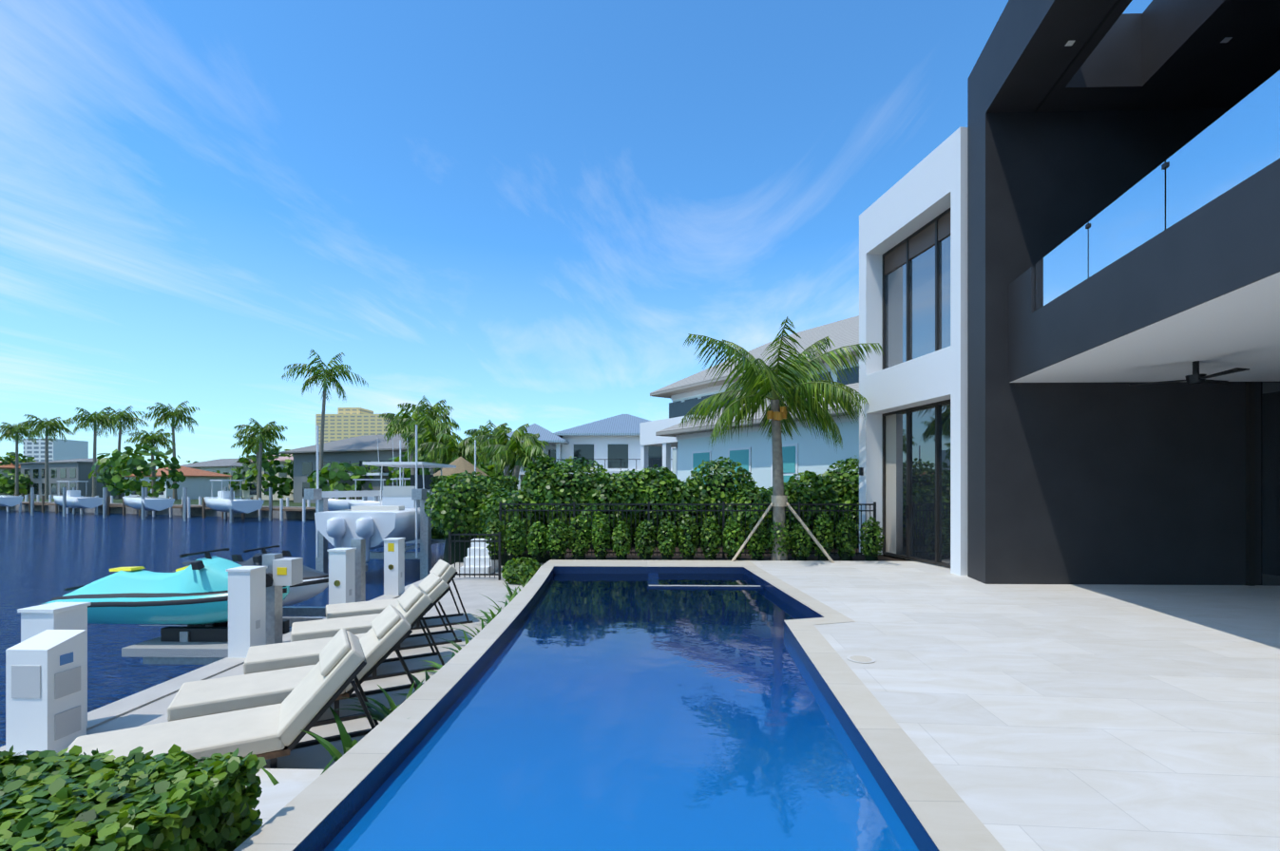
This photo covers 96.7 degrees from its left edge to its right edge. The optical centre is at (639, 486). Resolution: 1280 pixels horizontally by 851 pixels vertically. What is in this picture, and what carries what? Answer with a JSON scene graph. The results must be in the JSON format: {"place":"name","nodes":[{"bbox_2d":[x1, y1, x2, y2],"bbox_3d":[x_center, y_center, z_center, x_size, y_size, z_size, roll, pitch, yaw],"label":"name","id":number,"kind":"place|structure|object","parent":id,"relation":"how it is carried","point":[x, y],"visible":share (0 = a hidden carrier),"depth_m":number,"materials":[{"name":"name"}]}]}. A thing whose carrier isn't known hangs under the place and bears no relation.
{"place":"outdoors","nodes":[
{"label":"outdoors","id":0,"kind":"place"},
{"bbox_2d":[21,496,315,507],"bbox_3d":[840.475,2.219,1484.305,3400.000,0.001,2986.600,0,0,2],"label":"seawall","id":1,"kind":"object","parent":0,"point":[265,503],"depth_m":82.53,"materials":[{"name":"grey concrete"}]},
{"bbox_2d":[11,414,73,499],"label":"palm","id":2,"kind":"object","parent":1,"relation":"on","point":[53,425],"depth_m":96.41,"materials":[{"name":"green plant"}]},
{"bbox_2d":[15,414,66,439],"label":"palm rachis","id":3,"kind":"object","parent":2,"relation":"attached to","point":[42,423],"visible":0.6,"depth_m":96.45,"materials":[{"name":"green plant"}]},
{"bbox_2d":[61,406,122,496],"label":"palm","id":4,"kind":"object","parent":1,"relation":"on","point":[99,418],"depth_m":92.83,"materials":[{"name":"green plant"}]},
{"bbox_2d":[63,407,119,435],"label":"palm rachis","id":5,"kind":"object","parent":4,"relation":"attached to","point":[92,419],"visible":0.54,"depth_m":92.71,"materials":[{"name":"green plant"}]},
{"bbox_2d":[100,405,147,499],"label":"palm","id":6,"kind":"object","parent":1,"relation":"on","point":[128,419],"depth_m":100.76,"materials":[{"name":"green plant"}]},
{"bbox_2d":[124,428,174,495],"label":"palm","id":7,"kind":"object","parent":1,"relation":"on","point":[160,440],"depth_m":83.47,"materials":[{"name":"green plant"}]},
{"bbox_2d":[141,401,199,500],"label":"palm","id":8,"kind":"object","parent":1,"relation":"on","point":[178,414],"depth_m":91.20,"materials":[{"name":"green plant"}]},
{"bbox_2d":[141,401,196,430],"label":"palm rachis","id":9,"kind":"object","parent":8,"relation":"attached to","point":[174,413],"visible":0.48,"depth_m":91.38,"materials":[{"name":"green plant"}]},
{"bbox_2d":[23,407,402,461],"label":"buildings","id":10,"kind":"structure","parent":1,"relation":"on","point":[344,423],"depth_m":501.54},
{"bbox_2d":[0,441,503,499],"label":"trees","id":11,"kind":"object","parent":1,"relation":"on","point":[109,476],"visible":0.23,"depth_m":81.26,"materials":[{"name":"green plant"}]},
{"bbox_2d":[230,433,280,496],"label":"palm","id":12,"kind":"object","parent":1,"relation":"on","point":[250,448],"depth_m":83.47,"materials":[{"name":"green plant"}]},
{"bbox_2d":[232,418,287,499],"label":"palm","id":13,"kind":"object","parent":1,"relation":"on","point":[265,429],"depth_m":77.73,"materials":[{"name":"green plant"}]},
{"bbox_2d":[235,418,281,448],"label":"palm rachis","id":14,"kind":"object","parent":13,"relation":"attached to","point":[257,430],"visible":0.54,"depth_m":77.56,"materials":[{"name":"plant"}]},
{"bbox_2d":[281,349,367,471],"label":"palm","id":15,"kind":"object","parent":1,"relation":"on","point":[315,376],"depth_m":71.90,"materials":[{"name":"green plant"}]},
{"bbox_2d":[286,352,353,395],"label":"palm rachis","id":16,"kind":"object","parent":15,"relation":"attached to","point":[320,371],"visible":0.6,"depth_m":71.60,"materials":[{"name":"green plant"}]},
{"bbox_2d":[378,403,434,475],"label":"palm","id":17,"kind":"object","parent":1,"relation":"on","point":[398,428],"depth_m":52.11,"materials":[{"name":"green plant"}]},
{"bbox_2d":[396,395,460,432],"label":"palm","id":18,"kind":"object","parent":1,"relation":"on","point":[433,410],"visible":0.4,"depth_m":63.73,"materials":[{"name":"green plant"}]},
{"bbox_2d":[402,400,459,427],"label":"palm rachis","id":19,"kind":"object","parent":18,"relation":"attached to","point":[427,410],"visible":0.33,"depth_m":63.97,"materials":[{"name":"green plant"}]},
{"bbox_2d":[394,411,462,471],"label":"palm","id":20,"kind":"object","parent":1,"relation":"on","point":[435,429],"depth_m":47.47,"materials":[{"name":"green plant"}]},
{"bbox_2d":[393,415,462,440],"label":"palm rachis","id":21,"kind":"object","parent":20,"relation":"attached to","point":[432,423],"visible":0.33,"depth_m":47.77,"materials":[{"name":"green plant"}]},
{"bbox_2d":[400,427,459,475],"bbox_3d":[-14.680,-0.999,40.438,4.682,6.546,5.098,0,0,2],"label":"palm","id":22,"kind":"object","parent":1,"relation":"on","point":[441,438],"depth_m":39.86,"materials":[{"name":"green plant"}]},
{"bbox_2d":[402,427,455,459],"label":"palm rachis","id":23,"kind":"object","parent":22,"relation":"attached to","point":[427,438],"visible":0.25,"depth_m":40.02,"materials":[{"name":"green plant"}]},
{"bbox_2d":[419,437,485,472],"bbox_3d":[-12.672,-0.558,39.017,4.287,5.669,4.538,0,0,2],"label":"palm","id":24,"kind":"object","parent":1,"relation":"on","point":[445,454],"depth_m":38.25,"materials":[{"name":"green plant"}]},
{"bbox_2d":[419,437,480,461],"bbox_3d":[-12.668,-2.131,39.034,4.260,2.554,4.461,0,0,2],"label":"palm rachis","id":25,"kind":"object","parent":24,"relation":"attached to","point":[447,448],"visible":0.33,"depth_m":38.36,"materials":[{"name":"green plant"}]},
{"bbox_2d":[433,457,489,477],"bbox_3d":[-10.767,0.173,34.215,4.600,4.000,4.600,0,0,2],"label":"tiki hut","id":26,"kind":"object","parent":1,"relation":"on","point":[462,464],"visible":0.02,"depth_m":33.38,"materials":[{"name":"beige plant"}]},
{"bbox_2d":[463,420,512,458],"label":"palm","id":27,"kind":"object","parent":1,"relation":"on","point":[475,432],"depth_m":58.08,"materials":[{"name":"green plant"}]},
{"bbox_2d":[475,423,541,476],"bbox_3d":[-8.530,-0.926,37.282,4.655,6.404,4.429,0,0,2],"label":"palm","id":28,"kind":"object","parent":1,"relation":"on","point":[504,436],"depth_m":36.74,"materials":[{"name":"green plant"}]},
{"bbox_2d":[477,423,538,461],"bbox_3d":[-8.531,-2.667,37.284,4.550,2.972,4.394,0,0,2],"label":"palm rachis","id":29,"kind":"object","parent":28,"relation":"attached to","point":[499,439],"visible":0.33,"depth_m":36.81,"materials":[{"name":"green plant"}]},
{"bbox_2d":[481,433,554,477],"bbox_3d":[-7.153,-0.414,33.124,4.040,5.388,4.092,0,0,2],"label":"palm","id":30,"kind":"object","parent":1,"relation":"on","point":[533,451],"depth_m":32.79,"materials":[{"name":"green plant"}]},
{"bbox_2d":[486,433,548,473],"bbox_3d":[-7.172,-1.785,33.128,4.060,2.685,4.066,0,0,2],"label":"palm rachis","id":31,"kind":"object","parent":30,"relation":"attached to","point":[514,452],"visible":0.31,"depth_m":33.02,"materials":[{"name":"green plant"}]},
{"bbox_2d":[503,414,672,491],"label":"white house","id":32,"kind":"structure","parent":1,"relation":"on","point":[611,445],"depth_m":49.98,"materials":[{"name":"white paint"}]},
{"bbox_2d":[243,584,432,674],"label":"lounger cushions","id":33,"kind":"object","parent":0,"point":[414,601],"visible":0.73,"depth_m":6.08,"materials":[{"name":"white fabric"}]},
{"bbox_2d":[290,572,449,642],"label":"lounger cushions","id":34,"kind":"object","parent":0,"point":[433,587],"visible":0.62,"depth_m":7.26,"materials":[{"name":"white fabric"}]},
{"bbox_2d":[325,559,456,619],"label":"lounger cushions","id":35,"kind":"object","parent":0,"point":[444,571],"visible":0.48,"depth_m":8.37,"materials":[{"name":"white fabric"}]},
{"bbox_2d":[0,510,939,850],"bbox_3d":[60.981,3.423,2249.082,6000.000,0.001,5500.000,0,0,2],"label":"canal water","id":36,"kind":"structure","parent":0,"point":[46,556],"depth_m":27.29,"materials":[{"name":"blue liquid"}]},
{"bbox_2d":[0,495,379,521],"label":"dock pilings","id":37,"kind":"object","parent":36,"relation":"in","point":[303,512],"visible":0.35,"depth_m":66.32,"materials":[{"name":"grey wood"}]},
{"bbox_2d":[0,477,410,523],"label":"boats","id":38,"kind":"object","parent":36,"relation":"in","point":[225,502],"visible":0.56,"depth_m":59.08,"materials":[{"name":"white fibreglass gelcoat"}]},
{"bbox_2d":[17,537,405,726],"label":"piles","id":39,"kind":"object","parent":36,"relation":"in","point":[246,608],"visible":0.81,"depth_m":6.99,"materials":[{"name":"white"}]},
{"bbox_2d":[0,562,544,833],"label":"deck","id":40,"kind":"structure","parent":36,"relation":"in","point":[296,773],"depth_m":5.78,"materials":[{"name":"concrete"}]},
{"bbox_2d":[5,630,86,759],"bbox_3d":[-4.704,1.649,4.515,0.338,0.949,0.308,0,0,2],"label":"power pedestal","id":41,"kind":"object","parent":40,"relation":"on","point":[46,690],"visible":0.94,"depth_m":4.38,"materials":[{"name":"white"}]},
{"bbox_2d":[0,744,267,850],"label":"hedge","id":42,"kind":"object","parent":40,"relation":"on","point":[120,793],"depth_m":2.56,"materials":[{"name":"green plant"}]},
{"bbox_2d":[121,538,365,665],"bbox_3d":[-6.526,1.693,9.005,4.050,1.600,3.110,0,0,2],"label":"boat lift","id":43,"kind":"object","parent":40,"relation":"on","point":[197,645],"visible":0.56,"depth_m":7.96,"materials":[{"name":"grey metal"}]},
{"bbox_2d":[39,548,289,625],"bbox_3d":[-6.768,1.492,8.396,3.200,1.104,1.170,0,0,2],"label":"jet ski","id":44,"kind":"object","parent":43,"relation":"on","point":[195,593],"visible":0.71,"depth_m":8.04,"materials":[{"name":"teal plastic"}]},
{"bbox_2d":[171,545,328,607],"bbox_3d":[-7.072,1.621,10.105,3.200,1.104,1.170,0,0,2],"label":"jet ski","id":45,"kind":"object","parent":43,"relation":"on","point":[315,582],"visible":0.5,"depth_m":9.90,"materials":[{"name":"white plastic"}]},
{"bbox_2d":[243,644,378,768],"bbox_3d":[-2.924,1.725,4.203,1.990,0.797,0.640,0,0,-30],"label":"lounger frame","id":46,"kind":"object","parent":40,"relation":"on","point":[273,756],"visible":0.21,"depth_m":4.29,"materials":[{"name":"black metal"}]},
{"bbox_2d":[65,629,364,766],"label":"lounger cushions","id":47,"kind":"object","parent":46,"relation":"on","point":[265,729],"visible":0.81,"depth_m":4.10,"materials":[{"name":"white fabric"}]},
{"bbox_2d":[311,629,417,727],"bbox_3d":[-3.058,1.745,5.296,1.990,0.756,0.640,0,0,-30],"label":"lounger frame","id":48,"kind":"object","parent":40,"relation":"on","point":[348,695],"visible":0.25,"depth_m":5.32,"materials":[{"name":"black metal"}]},
{"bbox_2d":[167,605,411,722],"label":"lounger cushions","id":49,"kind":"object","parent":48,"relation":"on","point":[385,634],"visible":0.83,"depth_m":5.00,"materials":[{"name":"white fabric"}]},
{"bbox_2d":[261,573,530,785],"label":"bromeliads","id":50,"kind":"object","parent":40,"relation":"on","point":[349,743],"visible":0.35,"depth_m":4.86,"materials":[{"name":"green plant"}]},
{"bbox_2d":[325,572,472,630],"bbox_3d":[-3.629,1.714,8.641,1.990,0.819,0.640,0,0,-30],"label":"lounger frame","id":51,"kind":"object","parent":40,"relation":"on","point":[417,627],"visible":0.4,"depth_m":8.79,"materials":[{"name":"black metal"}]},
{"bbox_2d":[364,603,444,681],"bbox_3d":[-3.251,1.734,6.439,1.990,0.780,0.640,0,0,-30],"label":"lounger frame","id":52,"kind":"object","parent":40,"relation":"on","point":[415,621],"visible":0.29,"depth_m":6.56,"materials":[{"name":"black metal"}]},
{"bbox_2d":[393,588,461,651],"bbox_3d":[-3.455,1.747,7.547,1.990,0.752,0.640,0,0,-30],"label":"lounger frame","id":53,"kind":"object","parent":40,"relation":"on","point":[456,640],"visible":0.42,"depth_m":7.68,"materials":[{"name":"black metal"}]},
{"bbox_2d":[429,475,519,540],"bbox_3d":[-7.026,0.880,24.388,3.468,2.773,1.813,0,0,2],"label":"box hedge","id":54,"kind":"object","parent":40,"relation":"on","point":[511,483],"depth_m":23.65,"materials":[{"name":"green plant"}]},
{"bbox_2d":[500,556,541,584],"bbox_3d":[-2.598,1.885,12.582,0.922,0.661,0.831,0,0,2],"label":"bush","id":55,"kind":"object","parent":40,"relation":"on","point":[524,569],"visible":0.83,"depth_m":12.33,"materials":[{"name":"green plant"}]},
{"bbox_2d":[442,473,859,565],"bbox_3d":[0.956,0.919,16.517,13.600,2.609,2.025,0,0,2],"label":"hedge","id":56,"kind":"object","parent":40,"relation":"on","point":[546,558],"depth_m":16.25,"materials":[{"name":"green plant"}]},
{"bbox_2d":[448,501,876,580],"bbox_3d":[-0.031,1.268,15.191,11.350,1.810,4.700,0,0,2],"label":"fence","id":57,"kind":"object","parent":40,"relation":"on","point":[723,505],"visible":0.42,"depth_m":13.59,"materials":[{"name":"black metal"}]},
{"bbox_2d":[304,424,497,580],"bbox_3d":[-7.995,1.223,20.976,7.655,6.900,16.490,0,0,-29],"label":"boat lift","id":58,"kind":"object","parent":36,"relation":"in","point":[425,542],"visible":0.42,"depth_m":20.88,"materials":[{"name":"white metal"}]},
{"bbox_2d":[314,438,456,572],"bbox_3d":[-9.778,0.498,24.634,3.100,4.851,11.100,0,0,2],"label":"boat","id":59,"kind":"object","parent":58,"relation":"on","point":[392,515],"visible":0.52,"depth_m":20.06,"materials":[{"name":"white plastic"}]},
{"bbox_2d":[0,0,1152,469],"label":"sky","id":60,"kind":"structure","parent":0,"point":[515,213],"materials":[{"name":"blue"}]},
{"bbox_2d":[551,546,915,581],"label":"yard","id":61,"kind":"structure","parent":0,"point":[747,557],"depth_m":13.76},
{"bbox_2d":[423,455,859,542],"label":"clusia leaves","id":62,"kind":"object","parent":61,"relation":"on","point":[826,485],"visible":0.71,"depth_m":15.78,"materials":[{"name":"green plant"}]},
{"bbox_2d":[485,512,884,561],"bbox_3d":[0.974,1.243,13.220,8.963,0.921,0.356,0,0,2],"label":"shrub","id":63,"kind":"object","parent":61,"relation":"on","point":[845,557],"visible":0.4,"depth_m":13.14,"materials":[{"name":"green plant"}]},
{"bbox_2d":[639,315,859,492],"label":"aqua house","id":64,"kind":"structure","parent":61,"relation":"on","point":[752,451],"depth_m":24.74,"materials":[{"name":"white paint"}]},
{"bbox_2d":[678,318,883,563],"bbox_3d":[3.256,-0.936,13.157,4.700,5.381,4.874,0,0,2],"label":"coconut palm","id":65,"kind":"object","parent":61,"relation":"on","point":[750,380],"depth_m":12.78,"materials":[{"name":"green plant"}]},
{"bbox_2d":[681,316,879,438],"bbox_3d":[3.264,-2.342,13.161,4.519,2.590,4.695,0,0,2],"label":"coconut palm rachis","id":66,"kind":"object","parent":65,"relation":"attached to","point":[774,396],"visible":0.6,"depth_m":12.88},
{"bbox_2d":[292,559,1279,850],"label":"patio","id":67,"kind":"structure","parent":0,"point":[1066,717],"depth_m":4.57,"materials":[{"name":"beige stone"}]},
{"bbox_2d":[293,566,938,850],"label":"pool shell","id":68,"kind":"object","parent":67,"relation":"in","point":[325,832],"visible":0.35,"depth_m":4.22},
{"bbox_2d":[233,559,1005,850],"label":"pool coping","id":69,"kind":"object","parent":68,"relation":"on","point":[947,818],"visible":0.98,"depth_m":3.73,"materials":[{"name":"beige stone"}]},
{"bbox_2d":[323,573,918,850],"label":"pool water","id":70,"kind":"structure","parent":68,"relation":"in","point":[609,713],"depth_m":3.97,"materials":[{"name":"blue liquid"}]},
{"bbox_2d":[658,573,757,585],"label":"spa water","id":71,"kind":"structure","parent":68,"relation":"in","point":[703,580],"depth_m":11.04,"materials":[{"name":"blue liquid"}]},
{"bbox_2d":[846,654,875,663],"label":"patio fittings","id":72,"kind":"object","parent":67,"relation":"on","point":[860,659],"visible":0.98,"depth_m":5.50,"materials":[{"name":"grey"}]},
{"bbox_2d":[859,0,1279,586],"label":"house","id":73,"kind":"structure","parent":0,"point":[1080,113],"depth_m":9.73,"materials":[{"name":"black paint"}]},
{"bbox_2d":[1008,158,1279,382],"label":"balcony slab","id":74,"kind":"structure","parent":73,"relation":"attached to","point":[1228,241],"depth_m":6.00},
{"bbox_2d":[1035,70,1279,310],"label":"balcony glass","id":75,"kind":"object","parent":73,"relation":"attached to","point":[1236,144],"visible":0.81,"depth_m":5.96,"materials":[{"name":"clear glass"}]},
{"bbox_2d":[1128,361,1249,386],"bbox_3d":[7.929,-1.624,7.966,1.317,0.315,1.198,0,0,2],"label":"ceiling fan","id":76,"kind":"object","parent":73,"relation":"hanging from","point":[1195,377],"visible":1,"depth_m":8.06,"materials":[{"name":"grey metal"}]},
{"bbox_2d":[1010,272,1279,382],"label":"ceiling","id":77,"kind":"structure","parent":0,"point":[1239,328],"depth_m":7.36,"materials":[{"name":"white paint"}]},
{"bbox_3d":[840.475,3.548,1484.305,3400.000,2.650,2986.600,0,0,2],"label":"land","id":78,"kind":"structure","parent":0,"visible":0},
{"bbox_2d":[0,420,44,496],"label":"palm","id":79,"kind":"object","parent":78,"relation":"on","point":[12,431],"depth_m":105.96,"materials":[{"name":"green plant"}]},
{"bbox_2d":[0,434,408,503],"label":"houses","id":80,"kind":"structure","parent":78,"relation":"on","point":[197,483],"depth_m":97.18,"materials":[{"name":"grey paint"}]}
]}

